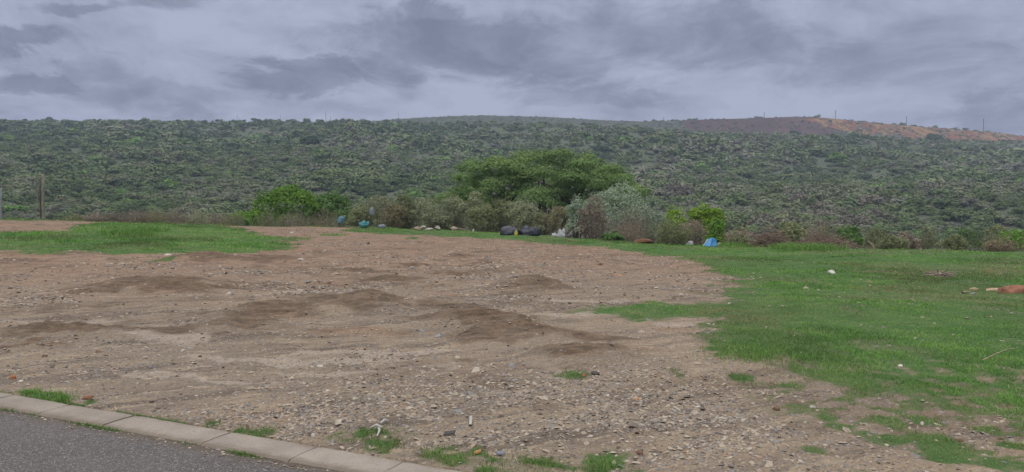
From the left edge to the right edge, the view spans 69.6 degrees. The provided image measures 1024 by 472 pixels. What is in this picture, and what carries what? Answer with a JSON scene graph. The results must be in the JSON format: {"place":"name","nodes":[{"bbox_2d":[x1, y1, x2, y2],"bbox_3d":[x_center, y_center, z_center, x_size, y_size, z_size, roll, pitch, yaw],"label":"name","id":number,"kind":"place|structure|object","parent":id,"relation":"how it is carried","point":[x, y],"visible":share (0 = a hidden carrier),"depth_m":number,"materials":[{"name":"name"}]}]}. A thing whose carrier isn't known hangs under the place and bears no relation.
{"place":"outdoors","nodes":[
{"label":"outdoors","id":0,"kind":"place"},
{"bbox_2d":[0,409,340,471],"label":"road","id":1,"kind":"structure","parent":0,"point":[39,445],"depth_m":5.23,"materials":[{"name":"grey asphalt"}]},
{"bbox_2d":[0,219,1023,471],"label":"ground","id":2,"kind":"structure","parent":0,"point":[498,333],"depth_m":9.30,"materials":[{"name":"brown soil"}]},
{"bbox_2d":[0,395,67,414],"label":"kerb stone","id":3,"kind":"object","parent":2,"relation":"on","point":[21,404],"visible":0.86,"depth_m":6.45,"materials":[{"name":"concrete"}]},
{"bbox_2d":[34,174,44,219],"bbox_3d":[-38.425,-1.938,59.898,0.767,6.188,0.236,-1,2,-16],"label":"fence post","id":4,"kind":"object","parent":2,"relation":"on","point":[43,199],"visible":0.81,"depth_m":59.85,"materials":[{"name":"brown wood"}]},
{"bbox_2d":[63,211,86,220],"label":"dry scrub bush","id":5,"kind":"object","parent":2,"relation":"on","point":[73,217],"visible":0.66,"depth_m":45.75,"materials":[{"name":"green plant"}]},
{"bbox_2d":[36,405,132,426],"bbox_3d":[-3.576,1.530,6.162,0.814,0.099,0.306,1,2,25],"label":"kerb stone","id":6,"kind":"object","parent":2,"relation":"on","point":[76,414],"visible":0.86,"depth_m":6.12,"materials":[{"name":"concrete"}]},
{"bbox_2d":[81,210,107,221],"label":"dry scrub bush","id":7,"kind":"object","parent":2,"relation":"on","point":[95,218],"visible":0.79,"depth_m":45.78,"materials":[{"name":"brown plant"}]},
{"bbox_2d":[101,208,128,221],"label":"dry scrub bush","id":8,"kind":"object","parent":2,"relation":"on","point":[115,217],"visible":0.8,"depth_m":46.77,"materials":[{"name":"brown plant"}]},
{"bbox_2d":[122,207,149,222],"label":"dry scrub bush","id":9,"kind":"object","parent":2,"relation":"on","point":[138,217],"visible":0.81,"depth_m":47.77,"materials":[{"name":"brown plant"}]},
{"bbox_2d":[144,206,168,222],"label":"dry scrub bush","id":10,"kind":"object","parent":2,"relation":"on","point":[157,219],"visible":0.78,"depth_m":47.82,"materials":[{"name":"brown plant"}]},
{"bbox_2d":[104,416,229,444],"bbox_3d":[-2.712,1.546,5.766,1.072,0.095,0.309,1,2,25],"label":"kerb stone","id":11,"kind":"object","parent":2,"relation":"on","point":[170,430],"visible":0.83,"depth_m":5.71,"materials":[{"name":"concrete"}]},
{"bbox_2d":[163,205,193,223],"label":"dry scrub bush","id":12,"kind":"object","parent":2,"relation":"on","point":[172,219],"visible":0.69,"depth_m":49.79,"materials":[{"name":"brown plant"}]},
{"bbox_2d":[185,204,209,224],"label":"dry scrub bush","id":13,"kind":"object","parent":2,"relation":"on","point":[196,220],"visible":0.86,"depth_m":49.86,"materials":[{"name":"brown plant"}]},
{"bbox_2d":[207,210,227,224],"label":"dry scrub bush","id":14,"kind":"object","parent":2,"relation":"on","point":[217,219],"visible":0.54,"depth_m":51.83,"materials":[{"name":"brown plant"}]},
{"bbox_2d":[220,210,245,225],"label":"dry scrub bush","id":15,"kind":"object","parent":2,"relation":"on","point":[239,220],"visible":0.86,"depth_m":50.90,"materials":[{"name":"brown plant"}]},
{"bbox_2d":[230,208,266,225],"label":"green shrub","id":16,"kind":"object","parent":2,"relation":"on","point":[251,214],"visible":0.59,"depth_m":53.62,"materials":[{"name":"green plant"}]},
{"bbox_2d":[201,433,315,461],"bbox_3d":[-1.847,1.560,5.358,0.823,0.094,0.308,1,2,25],"label":"kerb stone","id":17,"kind":"object","parent":2,"relation":"on","point":[278,450],"visible":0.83,"depth_m":5.32,"materials":[{"name":"concrete"}]},
{"bbox_2d":[252,210,283,226],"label":"dry scrub bush","id":18,"kind":"object","parent":2,"relation":"on","point":[265,221],"visible":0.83,"depth_m":52.76,"materials":[{"name":"brown plant"}]},
{"bbox_2d":[247,183,322,226],"bbox_3d":[-17.534,-2.125,56.719,6.163,4.002,5.826,0,2,0],"label":"green shrub","id":19,"kind":"object","parent":2,"relation":"on","point":[298,195],"visible":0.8,"depth_m":55.62,"materials":[{"name":"green plant"}]},
{"bbox_2d":[277,208,310,226],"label":"dry scrub bush","id":20,"kind":"object","parent":2,"relation":"on","point":[292,223],"visible":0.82,"depth_m":53.31,"materials":[{"name":"brown plant"}]},
{"bbox_2d":[308,206,344,226],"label":"dry scrub bush","id":21,"kind":"object","parent":2,"relation":"on","point":[318,222],"visible":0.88,"depth_m":53.84,"materials":[{"name":"brown plant"}]},
{"bbox_2d":[310,188,352,226],"bbox_3d":[-14.207,-1.944,57.882,3.388,3.730,4.140,-1,2,-36],"label":"green shrub","id":22,"kind":"object","parent":2,"relation":"on","point":[341,201],"visible":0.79,"depth_m":57.28,"materials":[{"name":"green plant"}]},
{"bbox_2d":[289,447,402,471],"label":"kerb stone","id":23,"kind":"object","parent":2,"relation":"on","point":[332,459],"visible":0.98,"depth_m":5.00,"materials":[{"name":"concrete"}]},
{"bbox_2d":[345,203,375,226],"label":"grey scrub bush","id":24,"kind":"object","parent":2,"relation":"on","point":[353,215],"visible":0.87,"depth_m":53.98,"materials":[{"name":"green plant"}]},
{"bbox_2d":[359,194,394,226],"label":"grey scrub bush","id":25,"kind":"object","parent":2,"relation":"on","point":[382,199],"visible":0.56,"depth_m":54.56,"materials":[{"name":"green plant"}]},
{"bbox_2d":[375,202,416,228],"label":"grey scrub bush","id":26,"kind":"object","parent":2,"relation":"on","point":[391,211],"visible":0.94,"depth_m":52.58,"materials":[{"name":"green plant"}]},
{"bbox_2d":[390,194,420,228],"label":"grey scrub bush","id":27,"kind":"object","parent":2,"relation":"on","point":[407,201],"visible":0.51,"depth_m":53.59,"materials":[{"name":"green plant"}]},
{"bbox_2d":[386,462,460,471],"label":"kerb stone","id":28,"kind":"object","parent":2,"relation":"on","point":[407,467],"visible":1,"depth_m":4.85,"materials":[{"name":"concrete"}]},
{"bbox_2d":[409,195,442,229],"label":"grey scrub bush","id":29,"kind":"object","parent":2,"relation":"on","point":[419,212],"visible":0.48,"depth_m":52.78,"materials":[{"name":"green plant"}]},
{"bbox_2d":[420,205,455,229],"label":"grey scrub bush","id":30,"kind":"object","parent":2,"relation":"on","point":[438,220],"visible":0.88,"depth_m":50.54,"materials":[{"name":"green plant"}]},
{"bbox_2d":[435,192,466,229],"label":"grey scrub bush","id":31,"kind":"object","parent":2,"relation":"on","point":[453,212],"visible":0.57,"depth_m":51.62,"materials":[{"name":"green plant"}]},
{"bbox_2d":[456,191,486,231],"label":"grey scrub bush","id":32,"kind":"object","parent":2,"relation":"on","point":[468,204],"visible":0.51,"depth_m":50.70,"materials":[{"name":"green plant"}]},
{"bbox_2d":[466,204,502,231],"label":"grey scrub bush","id":33,"kind":"object","parent":2,"relation":"on","point":[489,210],"visible":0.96,"depth_m":48.63,"materials":[{"name":"green plant"}]},
{"bbox_2d":[477,192,514,232],"bbox_3d":[-0.896,-1.561,49.994,2.911,2.931,2.623,0,2,0],"label":"grey scrub bush","id":34,"kind":"object","parent":2,"relation":"on","point":[496,205],"visible":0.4,"depth_m":49.63,"materials":[{"name":"green plant"}]},
{"bbox_2d":[500,226,519,234],"bbox_3d":[-0.090,-0.297,40.639,1.144,0.561,0.867,0,2,0],"label":"rubbish bag","id":35,"kind":"object","parent":2,"relation":"on","point":[507,230],"visible":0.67,"depth_m":40.40,"materials":[{"name":"black plastic"}]},
{"bbox_2d":[502,195,544,233],"bbox_3d":[0.877,-1.437,48.917,3.009,2.998,2.682,-1,2,-17],"label":"grey scrub bush","id":36,"kind":"object","parent":2,"relation":"on","point":[511,209],"visible":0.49,"depth_m":48.66,"materials":[{"name":"green plant"}]},
{"bbox_2d":[520,225,541,235],"bbox_3d":[1.001,-0.306,40.597,1.346,0.625,0.902,0,2,0],"label":"rubbish bag","id":37,"kind":"object","parent":2,"relation":"on","point":[528,231],"visible":0.84,"depth_m":40.28,"materials":[{"name":"black plastic"}]},
{"bbox_2d":[512,202,551,234],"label":"grey scrub bush","id":38,"kind":"object","parent":2,"relation":"on","point":[520,221],"visible":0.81,"depth_m":47.63,"materials":[{"name":"green plant"}]},
{"bbox_2d":[432,147,652,234],"bbox_3d":[2.258,-2.452,66.010,18.628,11.051,16.752,0,2,0],"label":"broad tree","id":39,"kind":"object","parent":2,"relation":"on","point":[518,170],"visible":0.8,"depth_m":63.10,"materials":[{"name":"green plant"}]},
{"bbox_2d":[537,199,568,235],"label":"dark bush","id":40,"kind":"object","parent":2,"relation":"on","point":[554,219],"visible":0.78,"depth_m":47.70,"materials":[{"name":"green plant"}]},
{"bbox_2d":[564,194,585,237],"bbox_3d":[3.766,-1.122,43.447,1.348,2.795,1.592,0,2,-11],"label":"leafy sapling","id":41,"kind":"object","parent":2,"relation":"on","point":[572,206],"visible":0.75,"depth_m":43.34,"materials":[{"name":"green plant"}]},
{"bbox_2d":[575,191,613,238],"bbox_3d":[4.685,-1.105,41.518,2.402,2.842,1.583,0,2,0],"label":"dead bush","id":42,"kind":"object","parent":2,"relation":"on","point":[585,224],"visible":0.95,"depth_m":41.50,"materials":[{"name":"brown plant"}]},
{"bbox_2d":[600,231,625,240],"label":"leafy weed","id":43,"kind":"object","parent":2,"relation":"on","point":[614,235],"visible":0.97,"depth_m":39.15,"materials":[{"name":"green plant"}]},
{"bbox_2d":[575,180,652,239],"bbox_3d":[5.929,-1.452,43.927,4.818,3.944,3.662,0,2,0],"label":"silver bush","id":44,"kind":"object","parent":2,"relation":"on","point":[609,203],"visible":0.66,"depth_m":43.31,"materials":[{"name":"green plant"}]},
{"bbox_2d":[603,220,647,241],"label":"dead bush","id":45,"kind":"object","parent":2,"relation":"on","point":[626,235],"visible":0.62,"depth_m":40.58,"materials":[{"name":"brown plant"}]},
{"bbox_2d":[612,201,650,241],"bbox_3d":[6.937,-0.815,42.010,2.106,2.578,1.529,1,2,24],"label":"dead bush","id":46,"kind":"object","parent":2,"relation":"on","point":[634,230],"visible":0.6,"depth_m":41.98,"materials":[{"name":"brown plant"}]},
{"bbox_2d":[639,202,669,241],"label":"silver bush","id":47,"kind":"object","parent":2,"relation":"on","point":[658,217],"visible":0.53,"depth_m":42.82,"materials":[{"name":"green plant"}]},
{"bbox_2d":[649,215,697,245],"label":"wispy shrub","id":48,"kind":"object","parent":2,"relation":"on","point":[676,237],"visible":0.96,"depth_m":36.91,"materials":[{"name":"green plant"}]},
{"bbox_2d":[660,205,686,232],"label":"lime shrub","id":49,"kind":"object","parent":2,"relation":"on","point":[674,215],"visible":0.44,"depth_m":44.74,"materials":[{"name":"green plant"}]},
{"bbox_2d":[678,216,707,244],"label":"dry scrub bush","id":50,"kind":"object","parent":2,"relation":"on","point":[697,225],"visible":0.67,"depth_m":39.82,"materials":[{"name":"brown plant"}]},
{"bbox_2d":[683,200,725,244],"bbox_3d":[11.433,-0.493,43.997,2.511,3.310,2.303,-1,2,-31],"label":"lime shrub","id":51,"kind":"object","parent":2,"relation":"on","point":[707,216],"visible":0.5,"depth_m":43.62,"materials":[{"name":"green plant"}]},
{"bbox_2d":[703,217,726,242],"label":"lime shrub","id":52,"kind":"object","parent":2,"relation":"on","point":[717,224],"visible":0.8,"depth_m":40.79,"materials":[{"name":"green plant"}]},
{"bbox_2d":[720,219,755,242],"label":"dry grass clump","id":53,"kind":"object","parent":2,"relation":"on","point":[737,233],"visible":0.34,"depth_m":39.00,"materials":[{"name":"plant"}]},
{"bbox_2d":[727,235,749,245],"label":"edge bush","id":54,"kind":"object","parent":2,"relation":"on","point":[741,239],"visible":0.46,"depth_m":36.76,"materials":[{"name":"green plant"}]},
{"bbox_2d":[743,224,793,247],"bbox_3d":[12.503,0.006,36.316,3.395,1.158,2.144,0,2,0],"label":"branch heap","id":55,"kind":"object","parent":2,"relation":"on","point":[770,238],"visible":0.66,"depth_m":35.97,"materials":[{"name":"brown wood"}]},
{"bbox_2d":[777,220,809,243],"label":"bush","id":56,"kind":"object","parent":2,"relation":"on","point":[797,231],"visible":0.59,"depth_m":38.60,"materials":[{"name":"green plant"}]},
{"bbox_2d":[800,216,843,241],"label":"dead bush","id":57,"kind":"object","parent":2,"relation":"on","point":[813,234],"visible":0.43,"depth_m":36.41,"materials":[{"name":"plant"}]},
{"bbox_2d":[790,229,872,249],"bbox_3d":[14.886,0.150,34.632,4.387,0.956,3.136,0,2,0],"label":"branch heap","id":58,"kind":"object","parent":2,"relation":"on","point":[839,241],"visible":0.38,"depth_m":34.38,"materials":[{"name":"brown wood"}]},
{"bbox_2d":[836,226,865,247],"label":"bush","id":59,"kind":"object","parent":2,"relation":"on","point":[850,232],"visible":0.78,"depth_m":37.73,"materials":[{"name":"green plant"}]},
{"bbox_2d":[862,228,892,248],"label":"edge bush","id":60,"kind":"object","parent":2,"relation":"on","point":[878,237],"visible":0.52,"depth_m":39.02,"materials":[{"name":"green plant"}]},
{"bbox_2d":[869,234,910,248],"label":"edge bush","id":61,"kind":"object","parent":2,"relation":"on","point":[883,242],"visible":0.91,"depth_m":36.52,"materials":[{"name":"green plant"}]},
{"bbox_2d":[897,231,923,249],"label":"edge bush","id":62,"kind":"object","parent":2,"relation":"on","point":[913,244],"visible":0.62,"depth_m":37.88,"materials":[{"name":"brown plant"}]},
{"bbox_2d":[915,225,943,249],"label":"edge bush","id":63,"kind":"object","parent":2,"relation":"on","point":[927,240],"visible":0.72,"depth_m":39.88,"materials":[{"name":"green plant"}]},
{"bbox_2d":[908,269,956,277],"bbox_3d":[10.988,0.958,19.137,1.279,0.276,1.026,0,2,0],"label":"branch heap","id":64,"kind":"object","parent":2,"relation":"on","point":[939,273],"visible":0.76,"depth_m":19.02,"materials":[{"name":"brown wood"}]},
{"bbox_2d":[939,233,972,250],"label":"edge bush","id":65,"kind":"object","parent":2,"relation":"on","point":[953,242],"visible":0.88,"depth_m":37.82,"materials":[{"name":"green plant"}]},
{"bbox_2d":[950,223,991,250],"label":"edge bush","id":66,"kind":"object","parent":2,"relation":"on","point":[977,243],"visible":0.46,"depth_m":40.76,"materials":[{"name":"green plant"}]},
{"bbox_2d":[976,223,1010,251],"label":"edge bush","id":67,"kind":"object","parent":2,"relation":"on","point":[997,236],"visible":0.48,"depth_m":39.97,"materials":[{"name":"green plant"}]},
{"bbox_2d":[982,236,1023,251],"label":"edge bush","id":68,"kind":"object","parent":2,"relation":"on","point":[996,246],"visible":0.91,"depth_m":36.41,"materials":[{"name":"plant"}]},
{"bbox_2d":[996,285,1023,293],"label":"brown sacking","id":69,"kind":"object","parent":2,"relation":"on","point":[1011,289],"visible":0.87,"depth_m":14.96,"materials":[{"name":"brown fabric"}]},
{"bbox_2d":[999,227,1023,251],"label":"edge bush","id":70,"kind":"object","parent":2,"relation":"on","point":[1015,234],"visible":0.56,"depth_m":37.87,"materials":[{"name":"green plant"}]},
{"bbox_2d":[0,217,1023,471],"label":"grass","id":71,"kind":"structure","parent":0,"point":[130,229],"depth_m":12.21,"materials":[{"name":"green plant"}]},
{"bbox_2d":[0,122,1023,250],"bbox_3d":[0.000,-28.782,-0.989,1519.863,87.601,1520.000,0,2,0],"label":"hillside","id":72,"kind":"structure","parent":0,"point":[821,162],"depth_m":403.84,"materials":[{"name":"green plant"}]},
{"bbox_2d":[3,183,33,190],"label":"valley bush","id":73,"kind":"object","parent":72,"relation":"on","point":[9,188],"visible":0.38,"depth_m":211.09,"materials":[{"name":"green plant"}]},
{"bbox_2d":[17,187,51,198],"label":"valley bush","id":74,"kind":"object","parent":72,"relation":"on","point":[47,192],"visible":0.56,"depth_m":207.42,"materials":[{"name":"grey plant"}]},
{"bbox_2d":[41,172,72,182],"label":"valley bush","id":75,"kind":"object","parent":72,"relation":"on","point":[54,176],"visible":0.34,"depth_m":228.25,"materials":[{"name":"green plant"}]},
{"bbox_2d":[168,205,196,213],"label":"valley bush","id":76,"kind":"object","parent":72,"relation":"on","point":[187,208],"visible":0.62,"depth_m":185.49,"materials":[{"name":"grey plant"}]},
{"bbox_2d":[180,207,214,223],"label":"valley bush","id":77,"kind":"object","parent":72,"relation":"on","point":[206,209],"visible":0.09,"depth_m":173.88,"materials":[{"name":"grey plant"}]},
{"bbox_2d":[201,210,232,221],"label":"valley bush","id":78,"kind":"object","parent":72,"relation":"on","point":[220,212],"visible":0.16,"depth_m":172.36,"materials":[{"name":"green plant"}]},
{"bbox_2d":[300,135,321,144],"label":"slope shrub","id":79,"kind":"object","parent":72,"relation":"on","point":[311,139],"visible":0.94,"depth_m":399.72,"materials":[{"name":"green plant"}]},
{"bbox_2d":[309,168,338,178],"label":"valley bush","id":80,"kind":"object","parent":72,"relation":"on","point":[322,171],"visible":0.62,"depth_m":258.90,"materials":[{"name":"green plant"}]},
{"bbox_2d":[0,117,1023,247],"bbox_3d":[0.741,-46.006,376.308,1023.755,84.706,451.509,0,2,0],"label":"hillside scrub","id":81,"kind":"object","parent":72,"relation":"on","point":[997,172],"visible":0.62,"depth_m":338.88,"materials":[{"name":"green plant"}]},
{"bbox_2d":[662,181,694,195],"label":"valley bush","id":82,"kind":"object","parent":72,"relation":"on","point":[676,186],"visible":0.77,"depth_m":260.92,"materials":[{"name":"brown plant"}]},
{"bbox_2d":[722,219,741,229],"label":"valley bush","id":83,"kind":"object","parent":72,"relation":"on","point":[733,222],"visible":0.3,"depth_m":176.57,"materials":[{"name":"green plant"}]},
{"bbox_2d":[720,224,757,237],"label":"valley bush","id":84,"kind":"object","parent":72,"relation":"on","point":[748,227],"visible":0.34,"depth_m":173.00,"materials":[{"name":"green plant"}]},
{"bbox_2d":[730,186,754,196],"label":"valley bush","id":85,"kind":"object","parent":72,"relation":"on","point":[743,190],"visible":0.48,"depth_m":257.91,"materials":[{"name":"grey plant"}]},
{"bbox_2d":[743,212,779,225],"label":"valley bush","id":86,"kind":"object","parent":72,"relation":"on","point":[765,216],"visible":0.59,"depth_m":186.98,"materials":[{"name":"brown plant"}]},
{"bbox_2d":[761,182,784,193],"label":"valley bush","id":87,"kind":"object","parent":72,"relation":"on","point":[778,188],"visible":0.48,"depth_m":268.53,"materials":[{"name":"green plant"}]},
{"bbox_2d":[759,221,794,233],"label":"valley bush","id":88,"kind":"object","parent":72,"relation":"on","point":[777,225],"visible":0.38,"depth_m":176.89,"materials":[{"name":"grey plant"}]},
{"bbox_2d":[786,192,809,201],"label":"valley bush","id":89,"kind":"object","parent":72,"relation":"on","point":[802,197],"visible":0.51,"depth_m":244.88,"materials":[{"name":"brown plant"}]},
{"bbox_2d":[788,182,820,194],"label":"valley bush","id":90,"kind":"object","parent":72,"relation":"on","point":[808,188],"visible":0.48,"depth_m":260.00,"materials":[{"name":"grey plant"}]},
{"bbox_2d":[807,200,835,212],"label":"valley bush","id":91,"kind":"object","parent":72,"relation":"on","point":[815,205],"visible":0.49,"depth_m":228.44,"materials":[{"name":"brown plant"}]},
{"bbox_2d":[811,182,845,198],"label":"valley bush","id":92,"kind":"object","parent":72,"relation":"on","point":[816,190],"visible":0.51,"depth_m":248.42,"materials":[{"name":"grey plant"}]},
{"bbox_2d":[815,187,843,199],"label":"valley bush","id":93,"kind":"object","parent":72,"relation":"on","point":[826,192],"visible":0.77,"depth_m":245.35,"materials":[{"name":"grey plant"}]},
{"bbox_2d":[816,178,845,185],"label":"valley bush","id":94,"kind":"object","parent":72,"relation":"on","point":[822,180],"visible":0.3,"depth_m":271.93,"materials":[{"name":"green plant"}]},
{"bbox_2d":[828,151,847,161],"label":"slope shrub","id":95,"kind":"object","parent":72,"relation":"on","point":[838,155],"visible":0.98,"depth_m":409.18,"materials":[{"name":"green plant"}]},
{"bbox_2d":[824,215,860,226],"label":"valley bush","id":96,"kind":"object","parent":72,"relation":"on","point":[845,220],"visible":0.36,"depth_m":188.75,"materials":[{"name":"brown plant"}]},
{"bbox_2d":[843,183,865,192],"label":"valley bush","id":97,"kind":"object","parent":72,"relation":"on","point":[851,189],"visible":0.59,"depth_m":251.20,"materials":[{"name":"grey plant"}]},
{"bbox_2d":[845,214,873,229],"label":"valley bush","id":98,"kind":"object","parent":72,"relation":"on","point":[862,218],"visible":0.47,"depth_m":187.78,"materials":[{"name":"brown plant"}]},
{"bbox_2d":[856,193,886,206],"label":"valley bush","id":99,"kind":"object","parent":72,"relation":"on","point":[864,199],"visible":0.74,"depth_m":233.97,"materials":[{"name":"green plant"}]},
{"bbox_2d":[859,207,897,219],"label":"valley bush","id":100,"kind":"object","parent":72,"relation":"on","point":[888,214],"visible":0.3,"depth_m":216.81,"materials":[{"name":"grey plant"}]},
{"bbox_2d":[872,188,899,201],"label":"valley bush","id":101,"kind":"object","parent":72,"relation":"on","point":[887,193],"visible":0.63,"depth_m":240.21,"materials":[{"name":"green plant"}]},
{"bbox_2d":[882,204,917,215],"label":"valley bush","id":102,"kind":"object","parent":72,"relation":"on","point":[893,208],"visible":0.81,"depth_m":223.03,"materials":[{"name":"green plant"}]},
{"bbox_2d":[926,133,944,139],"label":"slope shrub","id":103,"kind":"object","parent":72,"relation":"on","point":[930,136],"visible":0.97,"depth_m":573.30,"materials":[{"name":"green plant"}]},
{"bbox_2d":[970,207,1000,219],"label":"valley bush","id":104,"kind":"object","parent":72,"relation":"on","point":[990,210],"visible":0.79,"depth_m":208.28,"materials":[{"name":"green plant"}]},
{"bbox_2d":[0,0,1023,136],"label":"sky","id":105,"kind":"structure","parent":0,"point":[948,64],"materials":[{"name":"grey"}]},
{"bbox_2d":[371,115,1023,142],"bbox_3d":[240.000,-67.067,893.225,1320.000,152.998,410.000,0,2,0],"label":"hill","id":106,"kind":"structure","parent":0,"point":[770,128],"depth_m":849.09,"materials":[{"name":"brown soil"}]},
{"bbox_2d":[373,115,1023,142],"bbox_3d":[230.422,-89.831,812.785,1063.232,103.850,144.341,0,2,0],"label":"ridge scrub","id":107,"kind":"object","parent":106,"relation":"on","point":[760,125],"visible":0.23,"depth_m":851.80,"materials":[{"name":"green plant"}]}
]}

